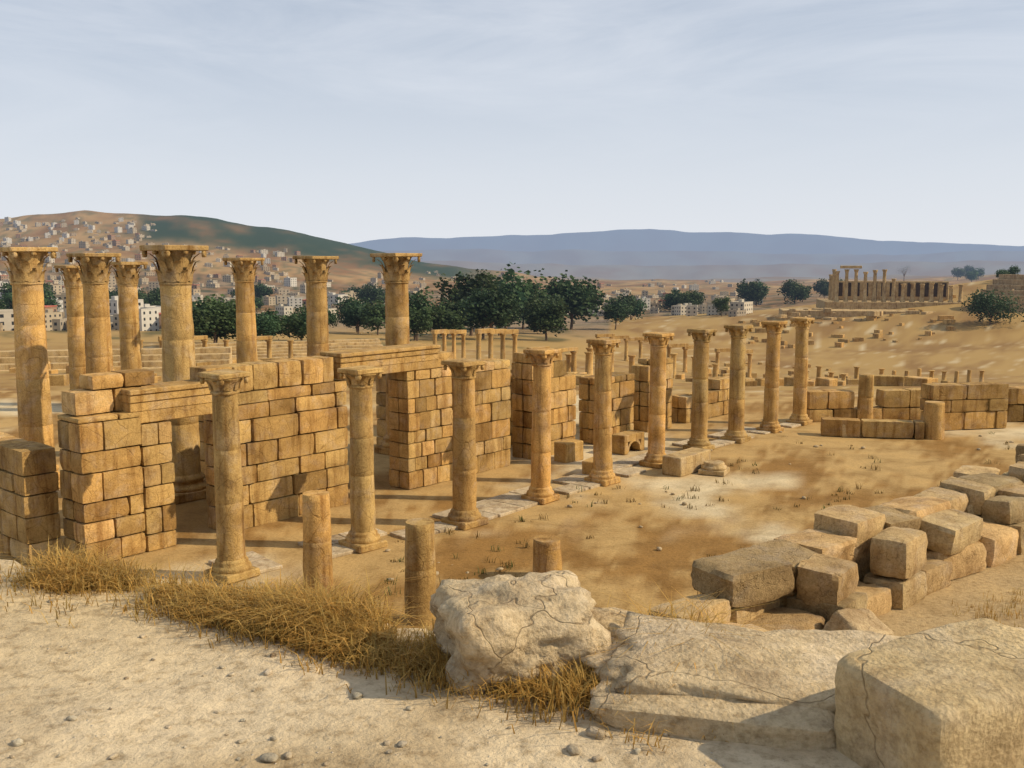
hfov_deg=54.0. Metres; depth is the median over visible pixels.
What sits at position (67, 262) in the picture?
house
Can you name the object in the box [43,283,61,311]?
tree
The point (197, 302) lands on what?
tree
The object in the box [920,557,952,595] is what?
rubble block
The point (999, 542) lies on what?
rubble block
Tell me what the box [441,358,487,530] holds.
portico column
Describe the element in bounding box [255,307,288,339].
tree
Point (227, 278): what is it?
house
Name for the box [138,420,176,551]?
jamb wall
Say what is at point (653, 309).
house
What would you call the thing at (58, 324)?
house
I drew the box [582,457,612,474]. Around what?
fallen block
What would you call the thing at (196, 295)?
house
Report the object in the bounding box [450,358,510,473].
wall
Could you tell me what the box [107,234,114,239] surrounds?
house
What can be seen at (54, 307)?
house
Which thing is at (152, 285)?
house
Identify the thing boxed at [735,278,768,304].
tree
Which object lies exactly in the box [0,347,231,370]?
stone steps
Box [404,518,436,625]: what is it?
column stump
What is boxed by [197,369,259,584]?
portico column
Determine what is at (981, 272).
tree
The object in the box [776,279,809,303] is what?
tree
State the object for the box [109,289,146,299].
tree
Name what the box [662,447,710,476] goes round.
fallen block
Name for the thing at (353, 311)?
tree
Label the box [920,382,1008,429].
wall
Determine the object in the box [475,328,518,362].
colonnade
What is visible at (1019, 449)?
rubble block
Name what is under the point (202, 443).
return wall
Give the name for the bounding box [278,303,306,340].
tree
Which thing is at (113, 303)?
house
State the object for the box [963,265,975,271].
tree
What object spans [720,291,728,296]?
house
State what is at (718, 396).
wall
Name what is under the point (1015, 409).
wall
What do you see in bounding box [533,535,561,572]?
column stump
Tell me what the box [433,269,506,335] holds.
tree
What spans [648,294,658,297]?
house
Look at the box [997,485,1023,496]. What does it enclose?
rubble block
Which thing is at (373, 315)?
tree
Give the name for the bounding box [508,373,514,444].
return wall
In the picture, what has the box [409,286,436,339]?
tree
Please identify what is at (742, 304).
house
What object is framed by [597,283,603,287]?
house
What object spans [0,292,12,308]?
tree
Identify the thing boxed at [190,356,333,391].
top wall
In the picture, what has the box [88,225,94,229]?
house
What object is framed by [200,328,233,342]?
tree
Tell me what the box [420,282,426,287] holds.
house
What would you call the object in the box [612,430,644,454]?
stone arch
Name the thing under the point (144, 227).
house
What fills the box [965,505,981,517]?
rubble block
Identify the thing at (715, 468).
loose column base
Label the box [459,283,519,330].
tree
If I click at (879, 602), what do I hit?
rubble block
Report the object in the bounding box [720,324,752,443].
portico column
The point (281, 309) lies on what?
house
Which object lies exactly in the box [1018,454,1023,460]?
rubble block
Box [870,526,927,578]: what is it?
rubble block
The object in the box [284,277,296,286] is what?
house
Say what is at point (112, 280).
house
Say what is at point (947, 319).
blocks
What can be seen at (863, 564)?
rubble block
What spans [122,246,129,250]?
house
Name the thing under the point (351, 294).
house
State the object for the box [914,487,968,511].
rubble block
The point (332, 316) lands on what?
tree
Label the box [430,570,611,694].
boulder
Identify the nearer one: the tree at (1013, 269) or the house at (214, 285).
the tree at (1013, 269)
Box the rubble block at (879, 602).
[856,581,891,616]
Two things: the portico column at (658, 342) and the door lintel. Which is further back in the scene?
the portico column at (658, 342)
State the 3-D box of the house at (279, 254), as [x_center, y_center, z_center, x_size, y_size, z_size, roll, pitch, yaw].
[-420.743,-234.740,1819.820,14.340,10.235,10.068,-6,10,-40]
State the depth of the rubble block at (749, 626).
11.71 m
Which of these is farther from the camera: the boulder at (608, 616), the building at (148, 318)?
the building at (148, 318)
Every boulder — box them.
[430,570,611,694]
[591,607,635,636]
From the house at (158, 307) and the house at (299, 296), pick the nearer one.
the house at (158, 307)
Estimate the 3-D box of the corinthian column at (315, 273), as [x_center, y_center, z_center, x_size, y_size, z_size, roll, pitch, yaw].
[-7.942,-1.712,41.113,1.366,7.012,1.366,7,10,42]
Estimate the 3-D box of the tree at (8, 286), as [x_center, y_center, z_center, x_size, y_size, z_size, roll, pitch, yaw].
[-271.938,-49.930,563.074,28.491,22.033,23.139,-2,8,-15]
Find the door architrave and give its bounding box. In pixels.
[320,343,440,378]
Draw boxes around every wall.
[0,432,62,563]
[57,410,145,562]
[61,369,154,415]
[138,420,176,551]
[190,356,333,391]
[198,415,207,477]
[203,379,348,529]
[375,374,385,445]
[388,366,452,488]
[438,351,453,366]
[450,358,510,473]
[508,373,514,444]
[511,351,575,459]
[579,372,634,443]
[631,357,673,431]
[669,376,728,422]
[807,388,922,421]
[820,417,924,438]
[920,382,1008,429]
[1004,386,1023,421]
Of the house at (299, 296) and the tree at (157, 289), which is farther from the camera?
the house at (299, 296)
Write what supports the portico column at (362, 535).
on the terrain at (310, 718)
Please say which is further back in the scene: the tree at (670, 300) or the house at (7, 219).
the house at (7, 219)
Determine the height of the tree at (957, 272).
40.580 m
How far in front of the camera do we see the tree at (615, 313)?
394.99 m
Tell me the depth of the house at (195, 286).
907.81 m
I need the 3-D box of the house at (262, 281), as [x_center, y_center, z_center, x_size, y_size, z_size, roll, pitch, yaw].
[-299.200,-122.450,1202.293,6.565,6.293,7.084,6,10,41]
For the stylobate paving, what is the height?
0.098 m
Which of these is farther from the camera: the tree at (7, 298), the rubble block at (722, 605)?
the tree at (7, 298)
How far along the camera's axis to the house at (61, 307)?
469.13 m
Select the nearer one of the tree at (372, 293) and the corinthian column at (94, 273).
the corinthian column at (94, 273)
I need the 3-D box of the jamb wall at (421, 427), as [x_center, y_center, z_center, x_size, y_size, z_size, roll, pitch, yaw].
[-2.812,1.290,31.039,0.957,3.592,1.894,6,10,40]
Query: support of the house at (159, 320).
on the terrain at (310, 718)
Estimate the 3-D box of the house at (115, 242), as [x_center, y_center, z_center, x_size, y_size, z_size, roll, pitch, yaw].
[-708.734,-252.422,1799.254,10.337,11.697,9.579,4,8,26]
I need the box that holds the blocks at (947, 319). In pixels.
[738,295,955,348]
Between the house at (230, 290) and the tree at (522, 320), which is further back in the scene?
the house at (230, 290)
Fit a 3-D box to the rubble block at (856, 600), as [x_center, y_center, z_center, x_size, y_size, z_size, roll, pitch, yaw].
[4.006,2.909,12.805,0.913,0.576,0.828,6,9,40]
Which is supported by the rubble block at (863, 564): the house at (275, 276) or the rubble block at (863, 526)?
the rubble block at (863, 526)
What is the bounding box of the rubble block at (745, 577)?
[691,547,794,606]
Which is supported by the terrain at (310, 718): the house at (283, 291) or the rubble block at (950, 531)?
the house at (283, 291)
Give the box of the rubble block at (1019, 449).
[1015,444,1023,462]
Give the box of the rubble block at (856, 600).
[786,592,867,622]
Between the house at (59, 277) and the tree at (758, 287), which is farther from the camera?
the house at (59, 277)
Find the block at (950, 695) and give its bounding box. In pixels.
[834,618,1023,767]
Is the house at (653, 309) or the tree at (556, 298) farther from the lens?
the house at (653, 309)
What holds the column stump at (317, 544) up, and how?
on the terrain at (310, 718)
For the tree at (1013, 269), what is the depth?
500.28 m
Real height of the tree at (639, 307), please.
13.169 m
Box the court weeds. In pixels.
[260,431,1020,602]
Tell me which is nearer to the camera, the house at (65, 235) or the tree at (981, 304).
the tree at (981, 304)
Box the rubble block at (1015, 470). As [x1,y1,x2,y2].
[1008,461,1023,480]
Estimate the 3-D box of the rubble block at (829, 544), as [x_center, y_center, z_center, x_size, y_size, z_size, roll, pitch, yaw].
[4.175,2.290,13.814,0.952,0.394,0.831,-6,9,-39]
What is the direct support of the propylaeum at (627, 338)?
on the terrain at (310, 718)
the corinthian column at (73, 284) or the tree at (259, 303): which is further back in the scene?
the tree at (259, 303)
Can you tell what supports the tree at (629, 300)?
on the terrain at (310, 718)
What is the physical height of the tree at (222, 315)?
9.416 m
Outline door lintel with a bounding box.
[119,380,211,423]
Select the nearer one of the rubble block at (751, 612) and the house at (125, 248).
the rubble block at (751, 612)
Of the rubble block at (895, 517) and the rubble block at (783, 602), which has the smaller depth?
the rubble block at (783, 602)
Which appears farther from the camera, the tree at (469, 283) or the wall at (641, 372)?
the tree at (469, 283)
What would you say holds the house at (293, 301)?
on the terrain at (310, 718)
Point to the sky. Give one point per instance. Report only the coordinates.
(345, 121)
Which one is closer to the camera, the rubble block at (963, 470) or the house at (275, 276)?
the rubble block at (963, 470)
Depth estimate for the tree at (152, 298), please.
490.24 m
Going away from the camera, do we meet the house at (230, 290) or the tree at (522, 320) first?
the tree at (522, 320)
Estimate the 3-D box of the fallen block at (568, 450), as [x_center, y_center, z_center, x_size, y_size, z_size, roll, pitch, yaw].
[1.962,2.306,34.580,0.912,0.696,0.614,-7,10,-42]
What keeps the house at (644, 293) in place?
on the terrain at (310, 718)
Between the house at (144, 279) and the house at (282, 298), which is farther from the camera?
the house at (144, 279)
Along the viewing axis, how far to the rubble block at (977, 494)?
16.46 m
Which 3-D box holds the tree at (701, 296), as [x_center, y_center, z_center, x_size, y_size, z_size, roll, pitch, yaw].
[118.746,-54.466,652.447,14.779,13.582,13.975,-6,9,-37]
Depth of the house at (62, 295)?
591.56 m
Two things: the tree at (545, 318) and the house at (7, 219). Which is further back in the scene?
the house at (7, 219)
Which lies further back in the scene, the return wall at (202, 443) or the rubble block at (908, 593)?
the return wall at (202, 443)
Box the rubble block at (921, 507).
[880,496,950,517]
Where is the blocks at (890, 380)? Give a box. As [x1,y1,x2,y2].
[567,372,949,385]
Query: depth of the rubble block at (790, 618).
12.19 m
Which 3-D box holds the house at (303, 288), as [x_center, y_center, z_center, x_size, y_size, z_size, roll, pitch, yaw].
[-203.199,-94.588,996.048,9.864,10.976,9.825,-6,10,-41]
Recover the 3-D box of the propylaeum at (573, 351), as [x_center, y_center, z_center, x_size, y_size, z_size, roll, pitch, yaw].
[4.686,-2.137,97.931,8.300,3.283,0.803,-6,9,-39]
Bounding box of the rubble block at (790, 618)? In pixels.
[745,607,825,630]
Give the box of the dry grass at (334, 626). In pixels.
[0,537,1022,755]
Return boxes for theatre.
[979,274,1023,311]
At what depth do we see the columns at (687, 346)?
172.01 m
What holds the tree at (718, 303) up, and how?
on the terrain at (310, 718)
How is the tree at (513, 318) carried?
on the terrain at (310, 718)
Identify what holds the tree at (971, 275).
on the terrain at (310, 718)
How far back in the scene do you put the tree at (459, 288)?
308.26 m
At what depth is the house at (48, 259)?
1388.25 m
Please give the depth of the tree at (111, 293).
570.91 m
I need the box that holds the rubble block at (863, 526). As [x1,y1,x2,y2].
[814,505,885,559]
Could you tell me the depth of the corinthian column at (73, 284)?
46.69 m
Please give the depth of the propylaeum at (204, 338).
116.74 m
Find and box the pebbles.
[9,592,667,767]
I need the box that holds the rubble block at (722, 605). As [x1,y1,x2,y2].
[648,594,730,622]
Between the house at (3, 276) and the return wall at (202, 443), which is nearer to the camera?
the return wall at (202, 443)
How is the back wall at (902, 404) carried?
on the terrain at (310, 718)
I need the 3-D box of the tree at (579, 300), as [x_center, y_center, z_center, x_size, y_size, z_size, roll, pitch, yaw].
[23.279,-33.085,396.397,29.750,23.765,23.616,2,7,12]
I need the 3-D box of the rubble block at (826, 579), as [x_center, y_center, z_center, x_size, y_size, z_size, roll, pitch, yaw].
[4.005,2.491,12.758,0.595,0.489,0.829,6,9,37]
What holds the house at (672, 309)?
on the terrain at (310, 718)
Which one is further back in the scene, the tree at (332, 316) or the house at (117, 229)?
the house at (117, 229)
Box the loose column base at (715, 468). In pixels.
[698,460,729,476]
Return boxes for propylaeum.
[141,335,293,357]
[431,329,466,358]
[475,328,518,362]
[527,346,591,373]
[595,333,648,360]
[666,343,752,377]
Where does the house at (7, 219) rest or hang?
on the terrain at (310, 718)
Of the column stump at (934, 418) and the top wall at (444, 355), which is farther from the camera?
the column stump at (934, 418)
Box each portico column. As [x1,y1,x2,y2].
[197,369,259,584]
[337,365,387,553]
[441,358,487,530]
[521,347,560,504]
[584,338,620,486]
[639,332,673,468]
[683,328,716,449]
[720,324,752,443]
[756,320,787,432]
[786,317,814,425]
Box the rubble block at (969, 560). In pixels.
[926,541,986,579]
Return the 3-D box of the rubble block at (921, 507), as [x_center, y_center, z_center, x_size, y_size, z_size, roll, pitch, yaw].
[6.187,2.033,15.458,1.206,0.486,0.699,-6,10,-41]
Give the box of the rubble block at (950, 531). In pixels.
[919,509,982,554]
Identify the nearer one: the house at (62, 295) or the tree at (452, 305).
the tree at (452, 305)
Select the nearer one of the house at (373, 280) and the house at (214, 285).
the house at (214, 285)
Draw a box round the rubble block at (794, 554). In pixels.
[751,539,817,591]
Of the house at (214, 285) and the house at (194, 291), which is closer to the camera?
the house at (194, 291)
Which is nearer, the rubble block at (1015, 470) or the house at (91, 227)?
the rubble block at (1015, 470)
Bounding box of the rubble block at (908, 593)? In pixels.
[863,571,927,609]
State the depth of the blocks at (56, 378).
79.50 m
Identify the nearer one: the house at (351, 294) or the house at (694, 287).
the house at (351, 294)
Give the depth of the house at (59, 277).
1117.22 m
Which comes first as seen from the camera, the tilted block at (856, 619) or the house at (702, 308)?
the tilted block at (856, 619)
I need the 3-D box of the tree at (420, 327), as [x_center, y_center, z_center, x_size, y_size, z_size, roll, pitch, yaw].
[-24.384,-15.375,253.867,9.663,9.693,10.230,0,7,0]
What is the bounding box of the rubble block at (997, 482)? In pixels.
[958,473,1023,496]
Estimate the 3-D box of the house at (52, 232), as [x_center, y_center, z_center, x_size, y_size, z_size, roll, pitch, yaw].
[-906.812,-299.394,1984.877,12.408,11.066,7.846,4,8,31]
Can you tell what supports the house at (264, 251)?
on the terrain at (310, 718)
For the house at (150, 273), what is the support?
on the terrain at (310, 718)
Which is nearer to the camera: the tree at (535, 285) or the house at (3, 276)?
the tree at (535, 285)
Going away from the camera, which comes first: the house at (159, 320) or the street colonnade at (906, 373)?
the street colonnade at (906, 373)
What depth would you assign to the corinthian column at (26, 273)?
29.77 m
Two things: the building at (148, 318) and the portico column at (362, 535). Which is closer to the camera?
the portico column at (362, 535)
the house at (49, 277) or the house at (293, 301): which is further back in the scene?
the house at (49, 277)
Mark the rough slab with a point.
(801, 660)
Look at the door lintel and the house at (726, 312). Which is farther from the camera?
the house at (726, 312)
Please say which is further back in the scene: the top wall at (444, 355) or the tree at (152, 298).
the tree at (152, 298)
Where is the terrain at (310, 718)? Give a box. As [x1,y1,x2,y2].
[0,210,1023,767]
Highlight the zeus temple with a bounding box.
[775,266,963,322]
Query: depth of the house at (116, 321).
322.55 m
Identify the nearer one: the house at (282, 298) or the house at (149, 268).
the house at (282, 298)
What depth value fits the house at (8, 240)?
1832.21 m
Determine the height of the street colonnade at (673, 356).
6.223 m
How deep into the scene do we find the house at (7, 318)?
306.88 m
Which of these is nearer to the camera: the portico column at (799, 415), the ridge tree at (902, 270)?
the portico column at (799, 415)
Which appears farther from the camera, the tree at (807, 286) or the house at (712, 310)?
the tree at (807, 286)
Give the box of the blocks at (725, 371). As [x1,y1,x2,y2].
[708,360,850,378]
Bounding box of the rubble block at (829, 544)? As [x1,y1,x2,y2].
[774,529,858,561]
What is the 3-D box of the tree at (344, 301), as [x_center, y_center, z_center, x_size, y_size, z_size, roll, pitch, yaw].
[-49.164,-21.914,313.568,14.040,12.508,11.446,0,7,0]
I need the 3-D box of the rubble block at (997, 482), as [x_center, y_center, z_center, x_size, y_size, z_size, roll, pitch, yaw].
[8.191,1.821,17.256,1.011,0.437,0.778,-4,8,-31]
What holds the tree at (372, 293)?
on the terrain at (310, 718)
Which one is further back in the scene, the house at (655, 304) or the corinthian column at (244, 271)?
the house at (655, 304)
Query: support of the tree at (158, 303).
on the terrain at (310, 718)
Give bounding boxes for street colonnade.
[565,347,718,377]
[808,366,984,382]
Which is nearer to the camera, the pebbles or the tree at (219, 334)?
the pebbles
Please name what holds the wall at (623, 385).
on the terrain at (310, 718)
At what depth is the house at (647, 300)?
654.07 m
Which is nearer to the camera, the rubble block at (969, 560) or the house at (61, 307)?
the rubble block at (969, 560)
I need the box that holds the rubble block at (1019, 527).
[996,522,1023,554]
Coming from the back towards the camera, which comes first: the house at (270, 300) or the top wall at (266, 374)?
the house at (270, 300)
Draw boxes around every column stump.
[302,490,333,598]
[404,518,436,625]
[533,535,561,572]
[857,374,873,420]
[923,401,944,439]
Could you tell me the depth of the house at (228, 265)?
1432.30 m
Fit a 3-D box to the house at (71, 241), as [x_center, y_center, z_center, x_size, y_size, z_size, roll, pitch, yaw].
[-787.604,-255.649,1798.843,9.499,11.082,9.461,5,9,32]
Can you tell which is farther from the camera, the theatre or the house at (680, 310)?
the house at (680, 310)
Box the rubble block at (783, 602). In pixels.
[779,591,796,606]
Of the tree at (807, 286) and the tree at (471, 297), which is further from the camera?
the tree at (807, 286)
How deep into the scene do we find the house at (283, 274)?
1350.39 m
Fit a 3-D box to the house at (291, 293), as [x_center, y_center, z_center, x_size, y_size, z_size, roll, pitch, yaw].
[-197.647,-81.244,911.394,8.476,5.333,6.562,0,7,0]
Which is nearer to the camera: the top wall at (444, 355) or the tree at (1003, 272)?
the top wall at (444, 355)
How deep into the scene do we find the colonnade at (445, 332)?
152.45 m
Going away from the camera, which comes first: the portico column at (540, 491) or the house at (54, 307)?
the portico column at (540, 491)
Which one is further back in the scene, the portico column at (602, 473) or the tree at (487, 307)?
the tree at (487, 307)
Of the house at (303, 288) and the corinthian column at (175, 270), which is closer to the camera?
the corinthian column at (175, 270)
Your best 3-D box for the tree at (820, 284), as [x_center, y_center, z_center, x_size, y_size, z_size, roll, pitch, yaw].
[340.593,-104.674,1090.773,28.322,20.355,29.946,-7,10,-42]
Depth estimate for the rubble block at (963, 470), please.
18.32 m
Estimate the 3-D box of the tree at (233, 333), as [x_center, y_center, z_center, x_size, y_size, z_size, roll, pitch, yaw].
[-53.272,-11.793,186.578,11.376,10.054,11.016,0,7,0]
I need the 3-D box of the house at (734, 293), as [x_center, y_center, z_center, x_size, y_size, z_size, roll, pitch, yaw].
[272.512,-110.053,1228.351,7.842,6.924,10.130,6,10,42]
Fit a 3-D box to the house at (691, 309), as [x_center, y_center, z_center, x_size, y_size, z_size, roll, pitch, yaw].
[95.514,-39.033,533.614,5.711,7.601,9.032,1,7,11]
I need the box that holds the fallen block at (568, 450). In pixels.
[554,439,582,462]
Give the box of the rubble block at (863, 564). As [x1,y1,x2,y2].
[855,553,870,581]
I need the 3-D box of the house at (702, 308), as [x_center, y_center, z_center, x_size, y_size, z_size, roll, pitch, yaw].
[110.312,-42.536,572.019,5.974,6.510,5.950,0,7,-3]
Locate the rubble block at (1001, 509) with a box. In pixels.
[981,495,1023,523]
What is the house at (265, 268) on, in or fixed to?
on the terrain at (310, 718)
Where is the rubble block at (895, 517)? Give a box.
[864,505,921,529]
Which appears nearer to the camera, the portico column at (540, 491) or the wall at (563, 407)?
the portico column at (540, 491)
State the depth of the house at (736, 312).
457.90 m
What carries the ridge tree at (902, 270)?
on the terrain at (310, 718)
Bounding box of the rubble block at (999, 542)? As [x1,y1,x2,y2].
[979,521,1018,566]
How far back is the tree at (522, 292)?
371.91 m
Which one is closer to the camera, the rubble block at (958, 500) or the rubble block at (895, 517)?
the rubble block at (895, 517)
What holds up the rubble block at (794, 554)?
on the rubble block at (783, 602)
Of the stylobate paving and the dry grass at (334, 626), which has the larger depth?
the stylobate paving
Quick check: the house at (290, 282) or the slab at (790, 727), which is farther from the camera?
the house at (290, 282)
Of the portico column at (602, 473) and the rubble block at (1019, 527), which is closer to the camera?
the rubble block at (1019, 527)
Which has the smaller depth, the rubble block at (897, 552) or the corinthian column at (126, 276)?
the rubble block at (897, 552)
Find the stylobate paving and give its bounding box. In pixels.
[208,422,801,573]
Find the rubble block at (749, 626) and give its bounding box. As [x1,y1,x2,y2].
[724,622,767,631]
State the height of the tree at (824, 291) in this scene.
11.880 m
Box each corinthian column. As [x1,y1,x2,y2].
[0,247,59,488]
[54,265,85,389]
[66,253,120,373]
[108,262,147,369]
[139,245,208,503]
[222,258,264,362]
[292,256,338,355]
[370,253,421,454]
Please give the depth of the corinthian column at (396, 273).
35.11 m
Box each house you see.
[0,274,7,280]
[0,309,13,330]
[4,217,10,221]
[4,238,11,243]
[44,256,54,262]
[44,305,56,311]
[45,309,61,330]
[47,275,55,279]
[47,279,58,283]
[48,283,61,293]
[49,230,56,234]
[51,292,65,311]
[51,298,62,311]
[52,317,66,330]
[57,275,64,280]
[62,233,69,237]
[65,259,74,263]
[68,238,75,243]
[79,241,88,247]
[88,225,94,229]
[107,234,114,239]
[108,275,115,286]
[109,296,143,314]
[112,240,119,245]
[113,314,118,329]
[114,227,121,232]
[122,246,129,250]
[126,239,133,243]
[134,254,141,259]
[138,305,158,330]
[139,277,148,283]
[141,225,149,230]
[144,271,154,275]
[144,304,160,312]
[145,266,154,270]
[148,280,159,290]
[159,313,160,328]
[192,283,199,288]
[192,289,200,294]
[192,293,202,301]
[206,283,219,287]
[207,279,216,283]
[213,274,220,277]
[222,275,232,281]
[223,262,231,266]
[227,287,234,293]
[258,279,265,283]
[259,249,267,253]
[262,265,269,270]
[262,295,275,304]
[271,274,279,278]
[275,252,284,256]
[275,294,289,303]
[275,304,292,316]
[278,272,287,275]
[278,288,289,293]
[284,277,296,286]
[287,296,301,307]
[289,291,298,295]
[294,295,305,299]
[300,283,305,292]
[327,293,347,307]
[340,291,358,301]
[370,277,376,282]
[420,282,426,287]
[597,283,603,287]
[636,297,649,309]
[642,290,647,297]
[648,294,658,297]
[650,301,661,307]
[650,306,658,312]
[671,304,681,314]
[674,303,687,314]
[686,303,697,315]
[689,284,698,289]
[699,303,706,313]
[708,304,717,314]
[717,296,734,314]
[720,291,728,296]
[728,308,745,316]
[730,291,738,295]
[730,299,752,313]
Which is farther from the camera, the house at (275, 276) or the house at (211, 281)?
the house at (275, 276)
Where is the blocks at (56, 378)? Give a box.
[9,358,511,385]
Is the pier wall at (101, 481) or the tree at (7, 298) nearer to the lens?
the pier wall at (101, 481)
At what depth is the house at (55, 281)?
1033.13 m
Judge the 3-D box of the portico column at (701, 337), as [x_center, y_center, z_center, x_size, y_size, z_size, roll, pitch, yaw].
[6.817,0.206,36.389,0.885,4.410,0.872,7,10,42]
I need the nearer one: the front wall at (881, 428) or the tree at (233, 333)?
the front wall at (881, 428)
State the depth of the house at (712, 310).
506.74 m
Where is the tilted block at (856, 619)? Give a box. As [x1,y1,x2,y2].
[822,608,893,634]
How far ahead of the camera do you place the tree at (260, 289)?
776.85 m
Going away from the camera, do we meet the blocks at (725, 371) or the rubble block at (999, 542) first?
the rubble block at (999, 542)
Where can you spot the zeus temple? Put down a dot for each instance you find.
(856, 297)
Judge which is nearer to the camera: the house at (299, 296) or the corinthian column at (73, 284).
the corinthian column at (73, 284)
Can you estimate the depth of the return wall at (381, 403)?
36.64 m
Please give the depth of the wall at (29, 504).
23.06 m
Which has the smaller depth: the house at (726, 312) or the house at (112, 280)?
the house at (726, 312)
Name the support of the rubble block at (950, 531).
on the rubble block at (969, 560)
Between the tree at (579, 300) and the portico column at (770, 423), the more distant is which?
the tree at (579, 300)
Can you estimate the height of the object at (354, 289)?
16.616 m
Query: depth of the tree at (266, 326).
174.82 m
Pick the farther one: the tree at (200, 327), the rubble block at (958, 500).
the tree at (200, 327)
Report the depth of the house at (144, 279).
1064.61 m
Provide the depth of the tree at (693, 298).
611.57 m
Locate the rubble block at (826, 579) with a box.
[796,553,858,605]
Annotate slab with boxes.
[580,611,901,713]
[589,679,836,749]
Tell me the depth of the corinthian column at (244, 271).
44.61 m
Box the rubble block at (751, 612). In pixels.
[730,598,779,623]
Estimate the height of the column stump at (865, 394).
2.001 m
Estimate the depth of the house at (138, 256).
1458.83 m
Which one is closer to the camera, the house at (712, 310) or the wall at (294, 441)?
the wall at (294, 441)
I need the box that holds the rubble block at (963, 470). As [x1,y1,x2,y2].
[953,465,999,477]
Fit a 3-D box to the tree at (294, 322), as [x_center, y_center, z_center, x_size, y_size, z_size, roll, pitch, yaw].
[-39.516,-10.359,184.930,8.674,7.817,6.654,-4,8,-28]
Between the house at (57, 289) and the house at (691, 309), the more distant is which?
the house at (57, 289)
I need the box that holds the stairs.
[195,338,382,359]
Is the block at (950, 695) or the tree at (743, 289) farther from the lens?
the tree at (743, 289)
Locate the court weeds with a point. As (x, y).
(499, 569)
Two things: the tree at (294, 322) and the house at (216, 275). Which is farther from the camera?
the house at (216, 275)
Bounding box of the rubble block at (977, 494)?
[939,476,995,514]
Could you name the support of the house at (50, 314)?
on the terrain at (310, 718)
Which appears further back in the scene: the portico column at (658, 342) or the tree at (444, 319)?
the tree at (444, 319)
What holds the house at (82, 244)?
on the terrain at (310, 718)
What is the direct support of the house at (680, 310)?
on the terrain at (310, 718)
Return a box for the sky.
[0,0,1023,245]
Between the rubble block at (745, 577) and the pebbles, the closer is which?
the pebbles
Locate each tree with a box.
[0,280,52,305]
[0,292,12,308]
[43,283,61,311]
[109,288,117,298]
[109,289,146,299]
[143,290,160,305]
[147,287,159,295]
[153,300,160,305]
[192,295,232,335]
[192,296,235,342]
[192,308,215,337]
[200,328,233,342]
[204,294,257,340]
[254,282,275,299]
[255,295,265,312]
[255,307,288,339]
[256,312,280,341]
[276,308,306,340]
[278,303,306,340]
[328,305,338,327]
[333,294,369,332]
[336,300,372,333]
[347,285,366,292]
[353,282,385,304]
[357,299,385,334]
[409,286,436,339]
[409,305,434,340]
[429,301,467,336]
[430,294,471,336]
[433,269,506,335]
[453,271,467,334]
[458,288,498,338]
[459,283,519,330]
[478,302,522,335]
[481,262,553,328]
[513,283,549,328]
[519,295,569,340]
[520,291,570,333]
[528,284,539,330]
[538,270,608,328]
[603,300,633,329]
[607,291,637,321]
[623,295,647,319]
[658,288,683,310]
[676,290,703,304]
[693,291,705,304]
[711,296,730,315]
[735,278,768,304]
[747,281,769,305]
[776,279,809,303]
[802,285,811,301]
[812,278,828,296]
[819,287,828,298]
[896,267,909,280]
[951,267,965,279]
[960,287,1023,324]
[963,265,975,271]
[963,270,978,281]
[972,267,984,279]
[996,269,1009,277]
[1007,264,1020,273]

